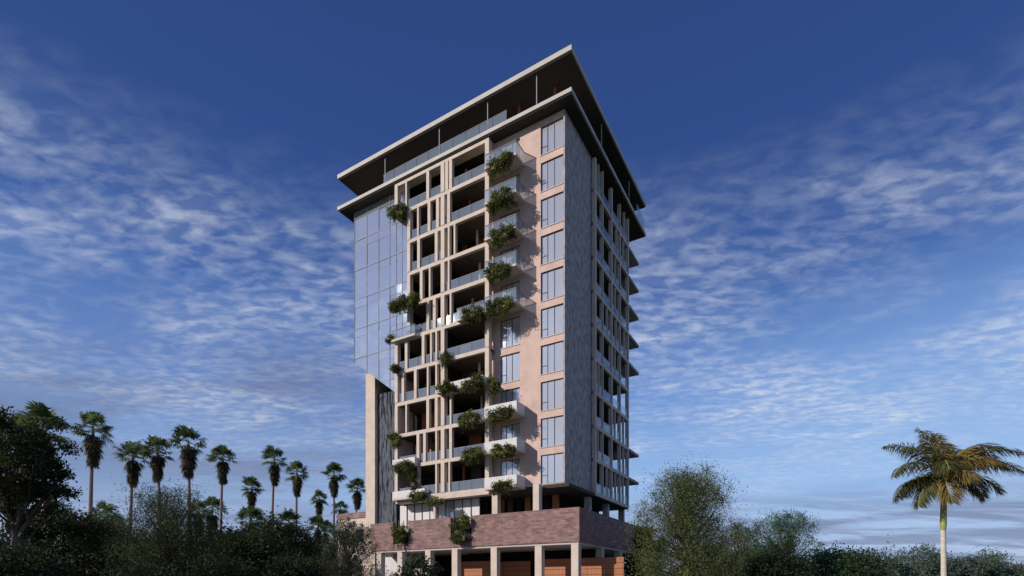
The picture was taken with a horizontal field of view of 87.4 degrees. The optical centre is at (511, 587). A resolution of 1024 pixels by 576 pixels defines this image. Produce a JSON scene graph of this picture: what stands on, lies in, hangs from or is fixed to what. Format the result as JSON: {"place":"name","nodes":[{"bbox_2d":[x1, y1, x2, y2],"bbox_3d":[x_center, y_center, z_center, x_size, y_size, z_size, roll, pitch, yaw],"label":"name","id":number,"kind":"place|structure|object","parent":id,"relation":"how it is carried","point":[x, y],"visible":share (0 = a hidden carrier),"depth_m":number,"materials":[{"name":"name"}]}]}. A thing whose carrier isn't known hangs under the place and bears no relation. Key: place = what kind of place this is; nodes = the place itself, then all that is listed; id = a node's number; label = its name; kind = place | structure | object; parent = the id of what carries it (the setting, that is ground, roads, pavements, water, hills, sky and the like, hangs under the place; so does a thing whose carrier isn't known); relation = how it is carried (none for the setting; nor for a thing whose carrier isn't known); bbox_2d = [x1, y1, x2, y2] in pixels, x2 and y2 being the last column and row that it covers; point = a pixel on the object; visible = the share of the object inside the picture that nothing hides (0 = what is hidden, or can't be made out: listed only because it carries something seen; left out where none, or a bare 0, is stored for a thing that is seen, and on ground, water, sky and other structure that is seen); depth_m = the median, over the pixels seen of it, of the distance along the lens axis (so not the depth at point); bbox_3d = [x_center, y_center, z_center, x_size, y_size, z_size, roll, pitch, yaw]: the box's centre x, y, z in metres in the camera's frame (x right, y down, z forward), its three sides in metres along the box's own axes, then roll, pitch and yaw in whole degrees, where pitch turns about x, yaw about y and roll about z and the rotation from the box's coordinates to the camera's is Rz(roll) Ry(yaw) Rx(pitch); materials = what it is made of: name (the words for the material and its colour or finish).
{"place":"outdoors","nodes":[
{"label":"outdoors","id":0,"kind":"place"},
{"bbox_2d":[0,0,1023,575],"label":"sky","id":1,"kind":"structure","parent":0,"point":[830,256],"materials":[{"name":"blue"}]},
{"bbox_2d":[622,523,669,575],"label":"broadleaf tree","id":2,"kind":"object","parent":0,"point":[627,570],"visible":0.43,"depth_m":56.61,"materials":[{"name":"green plant"}]},
{"label":"forecourt","id":3,"kind":"structure","parent":0,"visible":0},
{"bbox_2d":[337,44,651,575],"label":"apartment tower","id":4,"kind":"structure","parent":3,"relation":"on","point":[551,352],"depth_m":52.14,"materials":[{"name":"beige paint"}]},
{"bbox_2d":[382,331,392,344],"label":"balcony shrub","id":5,"kind":"object","parent":4,"relation":"on","point":[388,340],"visible":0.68,"depth_m":55.64,"materials":[{"name":"green plant"}]},
{"bbox_2d":[386,430,398,441],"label":"balcony shrub","id":6,"kind":"object","parent":4,"relation":"on","point":[392,435],"visible":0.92,"depth_m":55.22,"materials":[{"name":"green plant"}]},
{"bbox_2d":[388,362,401,373],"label":"balcony shrub","id":7,"kind":"object","parent":4,"relation":"on","point":[395,369],"visible":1,"depth_m":55.05,"materials":[{"name":"green plant"}]},
{"bbox_2d":[389,433,401,450],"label":"balcony shrub","id":8,"kind":"object","parent":4,"relation":"on","point":[396,442],"visible":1,"depth_m":55.14,"materials":[{"name":"green plant"}]},
{"bbox_2d":[385,201,408,222],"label":"balcony shrub","id":9,"kind":"object","parent":4,"relation":"on","point":[398,211],"visible":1,"depth_m":54.84,"materials":[{"name":"green plant"}]},
{"bbox_2d":[390,523,408,548],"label":"balcony shrub","id":10,"kind":"object","parent":4,"relation":"on","point":[399,534],"visible":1,"depth_m":52.78,"materials":[{"name":"green plant"}]},
{"bbox_2d":[390,458,414,475],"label":"balcony shrub","id":11,"kind":"object","parent":4,"relation":"on","point":[404,467],"visible":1,"depth_m":53.83,"materials":[{"name":"green plant"}]},
{"bbox_2d":[386,291,421,315],"bbox_3d":[-10.804,-28.429,53.875,4.144,2.096,1.879,0,0,31],"label":"balcony shrub","id":12,"kind":"object","parent":4,"relation":"on","point":[403,302],"visible":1,"depth_m":53.50,"materials":[{"name":"green plant"}]},
{"bbox_2d":[406,469,420,491],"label":"balcony shrub","id":13,"kind":"object","parent":4,"relation":"on","point":[413,484],"visible":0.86,"depth_m":54.03,"materials":[{"name":"green plant"}]},
{"bbox_2d":[407,490,428,504],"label":"balcony shrub","id":14,"kind":"object","parent":4,"relation":"on","point":[417,496],"visible":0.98,"depth_m":53.15,"materials":[{"name":"green plant"}]},
{"bbox_2d":[421,496,445,506],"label":"balcony shrub","id":15,"kind":"object","parent":4,"relation":"on","point":[433,501],"visible":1,"depth_m":52.38,"materials":[{"name":"green plant"}]},
{"bbox_2d":[438,349,453,368],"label":"balcony shrub","id":16,"kind":"object","parent":4,"relation":"on","point":[445,358],"visible":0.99,"depth_m":51.91,"materials":[{"name":"green plant"}]},
{"bbox_2d":[434,379,459,396],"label":"balcony shrub","id":17,"kind":"object","parent":4,"relation":"on","point":[445,387],"visible":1,"depth_m":50.73,"materials":[{"name":"green plant"}]},
{"bbox_2d":[448,532,471,544],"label":"balcony shrub","id":18,"kind":"object","parent":4,"relation":"on","point":[456,538],"visible":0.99,"depth_m":49.01,"materials":[{"name":"green plant"}]},
{"bbox_2d":[448,512,472,534],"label":"balcony shrub","id":19,"kind":"object","parent":4,"relation":"on","point":[462,522],"visible":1,"depth_m":49.08,"materials":[{"name":"green plant"}]},
{"bbox_2d":[455,408,481,432],"bbox_3d":[-4.068,-15.504,50.058,2.944,2.075,1.626,0,0,36],"label":"balcony shrub","id":20,"kind":"object","parent":4,"relation":"on","point":[471,418],"visible":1,"depth_m":49.74,"materials":[{"name":"green plant"}]},
{"bbox_2d":[458,371,484,393],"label":"balcony shrub","id":21,"kind":"object","parent":4,"relation":"on","point":[475,382],"visible":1,"depth_m":49.26,"materials":[{"name":"green plant"}]},
{"bbox_2d":[458,444,485,465],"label":"balcony shrub","id":22,"kind":"object","parent":4,"relation":"on","point":[472,455],"visible":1,"depth_m":49.77,"materials":[{"name":"green plant"}]},
{"bbox_2d":[460,302,486,323],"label":"balcony shrub","id":23,"kind":"object","parent":4,"relation":"on","point":[473,316],"visible":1,"depth_m":49.53,"materials":[{"name":"green plant"}]},
{"bbox_2d":[486,373,501,400],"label":"balcony shrub","id":24,"kind":"object","parent":4,"relation":"on","point":[493,388],"visible":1,"depth_m":49.06,"materials":[{"name":"green plant"}]},
{"bbox_2d":[482,260,511,283],"bbox_3d":[-1.196,-28.449,48.331,3.021,2.092,1.943,0,0,35],"label":"balcony shrub","id":25,"kind":"object","parent":4,"relation":"on","point":[500,271],"visible":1,"depth_m":48.06,"materials":[{"name":"green plant"}]},
{"bbox_2d":[485,149,513,181],"bbox_3d":[-1.002,-38.014,48.241,3.273,2.250,1.796,0,0,37],"label":"balcony shrub","id":26,"kind":"object","parent":4,"relation":"on","point":[502,164],"visible":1,"depth_m":47.98,"materials":[{"name":"green plant"}]},
{"bbox_2d":[485,404,513,425],"bbox_3d":[-1.084,-15.480,48.139,3.276,1.819,1.552,0,0,28],"label":"balcony shrub","id":27,"kind":"object","parent":4,"relation":"on","point":[498,415],"visible":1,"depth_m":47.85,"materials":[{"name":"green plant"}]},
{"bbox_2d":[484,293,517,322],"bbox_3d":[-1.133,-25.187,48.265,3.311,2.205,1.626,0,0,31],"label":"balcony shrub","id":28,"kind":"object","parent":4,"relation":"on","point":[499,306],"visible":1,"depth_m":48.11,"materials":[{"name":"green plant"}]},
{"bbox_2d":[485,185,518,215],"bbox_3d":[-1.058,-34.773,48.135,3.315,2.225,1.802,0,0,21],"label":"balcony shrub","id":29,"kind":"object","parent":4,"relation":"on","point":[497,202],"visible":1,"depth_m":47.92,"materials":[{"name":"green plant"}]},
{"bbox_2d":[490,477,513,495],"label":"balcony shrub","id":30,"kind":"object","parent":4,"relation":"on","point":[501,486],"visible":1,"depth_m":47.73,"materials":[{"name":"green plant"}]},
{"bbox_2d":[489,442,515,461],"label":"balcony shrub","id":31,"kind":"object","parent":4,"relation":"on","point":[503,451],"visible":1,"depth_m":47.75,"materials":[{"name":"green plant"}]},
{"bbox_2d":[487,220,519,249],"bbox_3d":[-0.904,-31.584,48.202,3.136,2.206,1.694,0,0,25],"label":"balcony shrub","id":32,"kind":"object","parent":4,"relation":"on","point":[500,237],"visible":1,"depth_m":47.94,"materials":[{"name":"green plant"}]},
{"bbox_2d":[501,117,562,483],"bbox_3d":[1.783,-25.398,48.849,6.520,32.156,0.100,0,0,30],"label":"window frame","id":33,"kind":"structure","parent":4,"relation":"in","point":[562,117],"depth_m":48.12,"materials":[{"name":"grey metal"}]},
{"bbox_2d":[501,118,562,483],"bbox_3d":[1.782,-25.398,48.848,6.420,32.056,0.028,0,0,30],"label":"window pane","id":34,"kind":"structure","parent":4,"relation":"in","point":[513,334],"depth_m":47.92,"materials":[{"name":"blue glass"}]},
{"bbox_2d":[461,557,623,575],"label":"timber garage door","id":35,"kind":"structure","parent":4,"relation":"in","point":[475,568],"depth_m":47.96,"materials":[{"name":"brown wood"}]},
{"bbox_2d":[461,557,623,575],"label":"garage door back","id":36,"kind":"structure","parent":4,"relation":"in","point":[597,557],"depth_m":47.60,"materials":[{"name":"brown wood"}]},
{"label":"ground","id":37,"kind":"structure","parent":0,"visible":0},
{"bbox_2d":[4,414,40,566],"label":"fan palm","id":38,"kind":"object","parent":37,"relation":"on","point":[15,417],"visible":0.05,"depth_m":71.06,"materials":[{"name":"green plant"}]},
{"bbox_2d":[9,400,72,539],"bbox_3d":[-48.063,-8.559,54.543,5.636,20.522,6.127,0,0,0],"label":"fan palm","id":39,"kind":"object","parent":37,"relation":"on","point":[39,409],"visible":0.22,"depth_m":53.96,"materials":[{"name":"green plant"}]},
{"bbox_2d":[0,404,84,564],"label":"shade tree","id":40,"kind":"object","parent":37,"relation":"on","point":[18,490],"visible":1,"depth_m":29.50,"materials":[{"name":"green plant"}]},
{"bbox_2d":[0,531,99,575],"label":"broadleaf tree","id":41,"kind":"object","parent":37,"relation":"on","point":[10,567],"visible":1,"depth_m":25.86,"materials":[{"name":"green plant"}]},
{"bbox_2d":[49,500,71,543],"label":"fan palm","id":42,"kind":"object","parent":37,"relation":"on","point":[61,502],"visible":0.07,"depth_m":86.59,"materials":[{"name":"green plant"}]},
{"bbox_2d":[0,501,136,575],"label":"shade tree","id":43,"kind":"object","parent":37,"relation":"on","point":[89,535],"visible":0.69,"depth_m":35.06,"materials":[{"name":"green plant"}]},
{"bbox_2d":[67,411,117,572],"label":"fan palm","id":44,"kind":"object","parent":37,"relation":"on","point":[92,444],"visible":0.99,"depth_m":69.06,"materials":[{"name":"green plant"}]},
{"bbox_2d":[93,500,121,528],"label":"fan palm","id":45,"kind":"object","parent":37,"relation":"on","point":[102,505],"visible":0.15,"depth_m":85.30,"materials":[{"name":"green plant"}]},
{"bbox_2d":[68,509,156,575],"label":"feathery tree","id":46,"kind":"object","parent":37,"relation":"on","point":[113,538],"visible":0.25,"depth_m":45.55,"materials":[{"name":"green plant"}]},
{"bbox_2d":[111,440,152,532],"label":"fan palm","id":47,"kind":"object","parent":37,"relation":"on","point":[133,467],"visible":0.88,"depth_m":85.56,"materials":[{"name":"green plant"}]},
{"bbox_2d":[136,434,174,532],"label":"fan palm","id":48,"kind":"object","parent":37,"relation":"on","point":[157,463],"visible":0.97,"depth_m":81.62,"materials":[{"name":"green plant"}]},
{"bbox_2d":[0,513,337,575],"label":"tree belt","id":49,"kind":"object","parent":37,"relation":"on","point":[245,529],"visible":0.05,"depth_m":75.58,"materials":[{"name":"green plant"}]},
{"bbox_2d":[99,474,250,575],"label":"feathery tree","id":50,"kind":"object","parent":37,"relation":"on","point":[174,522],"visible":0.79,"depth_m":41.09,"materials":[{"name":"green plant"}]},
{"bbox_2d":[165,424,208,532],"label":"fan palm","id":51,"kind":"object","parent":37,"relation":"on","point":[188,456],"visible":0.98,"depth_m":79.75,"materials":[{"name":"green plant"}]},
{"bbox_2d":[124,536,264,575],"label":"broadleaf tree","id":52,"kind":"object","parent":37,"relation":"on","point":[201,566],"visible":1,"depth_m":36.83,"materials":[{"name":"green plant"}]},
{"bbox_2d":[182,498,209,535],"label":"fan palm","id":53,"kind":"object","parent":37,"relation":"on","point":[200,505],"visible":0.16,"depth_m":112.25,"materials":[{"name":"green plant"}]},
{"bbox_2d":[195,496,227,531],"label":"fan palm","id":54,"kind":"object","parent":37,"relation":"on","point":[213,500],"visible":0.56,"depth_m":99.58,"materials":[{"name":"green plant"}]},
{"bbox_2d":[204,444,238,529],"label":"fan palm","id":55,"kind":"object","parent":37,"relation":"on","point":[223,469],"visible":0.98,"depth_m":94.49,"materials":[{"name":"green plant"}]},
{"bbox_2d":[188,520,271,575],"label":"broadleaf tree","id":56,"kind":"object","parent":37,"relation":"on","point":[236,549],"visible":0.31,"depth_m":48.50,"materials":[{"name":"green plant"}]},
{"bbox_2d":[235,506,264,530],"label":"fan palm","id":57,"kind":"object","parent":37,"relation":"on","point":[248,511],"visible":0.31,"depth_m":89.44,"materials":[{"name":"green plant"}]},
{"bbox_2d":[240,476,264,521],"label":"fan palm","id":58,"kind":"object","parent":37,"relation":"on","point":[251,494],"visible":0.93,"depth_m":115.92,"materials":[{"name":"green plant"}]},
{"bbox_2d":[260,445,288,525],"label":"fan palm","id":59,"kind":"object","parent":37,"relation":"on","point":[274,467],"visible":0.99,"depth_m":99.75,"materials":[{"name":"green plant"}]},
{"bbox_2d":[230,505,327,575],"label":"broadleaf tree","id":60,"kind":"object","parent":37,"relation":"on","point":[277,538],"visible":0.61,"depth_m":50.86,"materials":[{"name":"green plant"}]},
{"bbox_2d":[279,507,302,537],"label":"fan palm","id":61,"kind":"object","parent":37,"relation":"on","point":[288,514],"visible":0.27,"depth_m":99.57,"materials":[{"name":"green plant"}]},
{"bbox_2d":[284,460,309,523],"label":"fan palm","id":62,"kind":"object","parent":37,"relation":"on","point":[297,480],"visible":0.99,"depth_m":105.81,"materials":[{"name":"green plant"}]},
{"bbox_2d":[255,550,340,575],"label":"broadleaf tree","id":63,"kind":"object","parent":37,"relation":"on","point":[285,567],"visible":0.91,"depth_m":38.68,"materials":[{"name":"green plant"}]},
{"bbox_2d":[305,514,329,543],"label":"fan palm","id":64,"kind":"object","parent":37,"relation":"on","point":[315,519],"visible":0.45,"depth_m":112.22,"materials":[{"name":"green plant"}]},
{"bbox_2d":[308,489,327,523],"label":"fan palm","id":65,"kind":"object","parent":37,"relation":"on","point":[319,505],"visible":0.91,"depth_m":138.06,"materials":[{"name":"green plant"}]},
{"bbox_2d":[314,519,332,540],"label":"fan palm","id":66,"kind":"object","parent":37,"relation":"on","point":[327,523],"visible":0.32,"depth_m":138.17,"materials":[{"name":"green plant"}]},
{"bbox_2d":[321,462,347,542],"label":"fan palm","id":67,"kind":"object","parent":37,"relation":"on","point":[333,486],"visible":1,"depth_m":112.27,"materials":[{"name":"green plant"}]},
{"bbox_2d":[290,516,384,575],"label":"feathery tree","id":68,"kind":"object","parent":37,"relation":"on","point":[345,536],"visible":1,"depth_m":37.67,"materials":[{"name":"green plant"}]},
{"bbox_2d":[330,500,347,527],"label":"fan palm","id":69,"kind":"object","parent":37,"relation":"on","point":[340,510],"visible":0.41,"depth_m":138.35,"materials":[{"name":"green plant"}]},
{"bbox_2d":[338,517,365,575],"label":"walls","id":70,"kind":"structure","parent":37,"relation":"on","point":[359,520],"depth_m":65.32,"materials":[{"name":"stone"}]},
{"bbox_2d":[337,511,365,519],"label":"parapet","id":71,"kind":"structure","parent":70,"relation":"on","point":[353,515],"depth_m":65.71,"materials":[{"name":"pink brick"}]},
{"bbox_2d":[345,477,365,511],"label":"fan palm","id":72,"kind":"object","parent":37,"relation":"on","point":[357,499],"visible":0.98,"depth_m":128.20,"materials":[{"name":"green plant"}]},
{"bbox_2d":[395,553,444,575],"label":"young tree","id":73,"kind":"object","parent":37,"relation":"on","point":[418,561],"visible":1,"depth_m":29.55,"materials":[{"name":"green plant"}]},
{"bbox_2d":[612,453,774,575],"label":"feathery tree","id":74,"kind":"object","parent":37,"relation":"on","point":[687,526],"visible":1,"depth_m":38.82,"materials":[{"name":"green plant"}]},
{"bbox_2d":[705,513,770,575],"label":"feathery tree","id":75,"kind":"object","parent":37,"relation":"on","point":[740,550],"visible":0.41,"depth_m":49.10,"materials":[{"name":"green plant"}]},
{"bbox_2d":[731,545,823,575],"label":"broadleaf tree","id":76,"kind":"object","parent":37,"relation":"on","point":[786,565],"visible":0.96,"depth_m":38.79,"materials":[{"name":"green plant"}]},
{"bbox_2d":[731,507,859,575],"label":"feathery tree","id":77,"kind":"object","parent":37,"relation":"on","point":[786,539],"visible":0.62,"depth_m":45.36,"materials":[{"name":"green plant"}]},
{"bbox_2d":[794,535,907,575],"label":"broadleaf tree","id":78,"kind":"object","parent":37,"relation":"on","point":[866,561],"visible":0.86,"depth_m":59.96,"materials":[{"name":"green plant"}]},
{"bbox_2d":[702,539,1023,575],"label":"distant tree line","id":79,"kind":"object","parent":37,"relation":"on","point":[983,565],"visible":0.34,"depth_m":141.46,"materials":[{"name":"green plant"}]},
{"bbox_2d":[881,426,1023,575],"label":"feather palm","id":80,"kind":"object","parent":37,"relation":"on","point":[952,467],"visible":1,"depth_m":24.10,"materials":[{"name":"green plant"}]}
]}

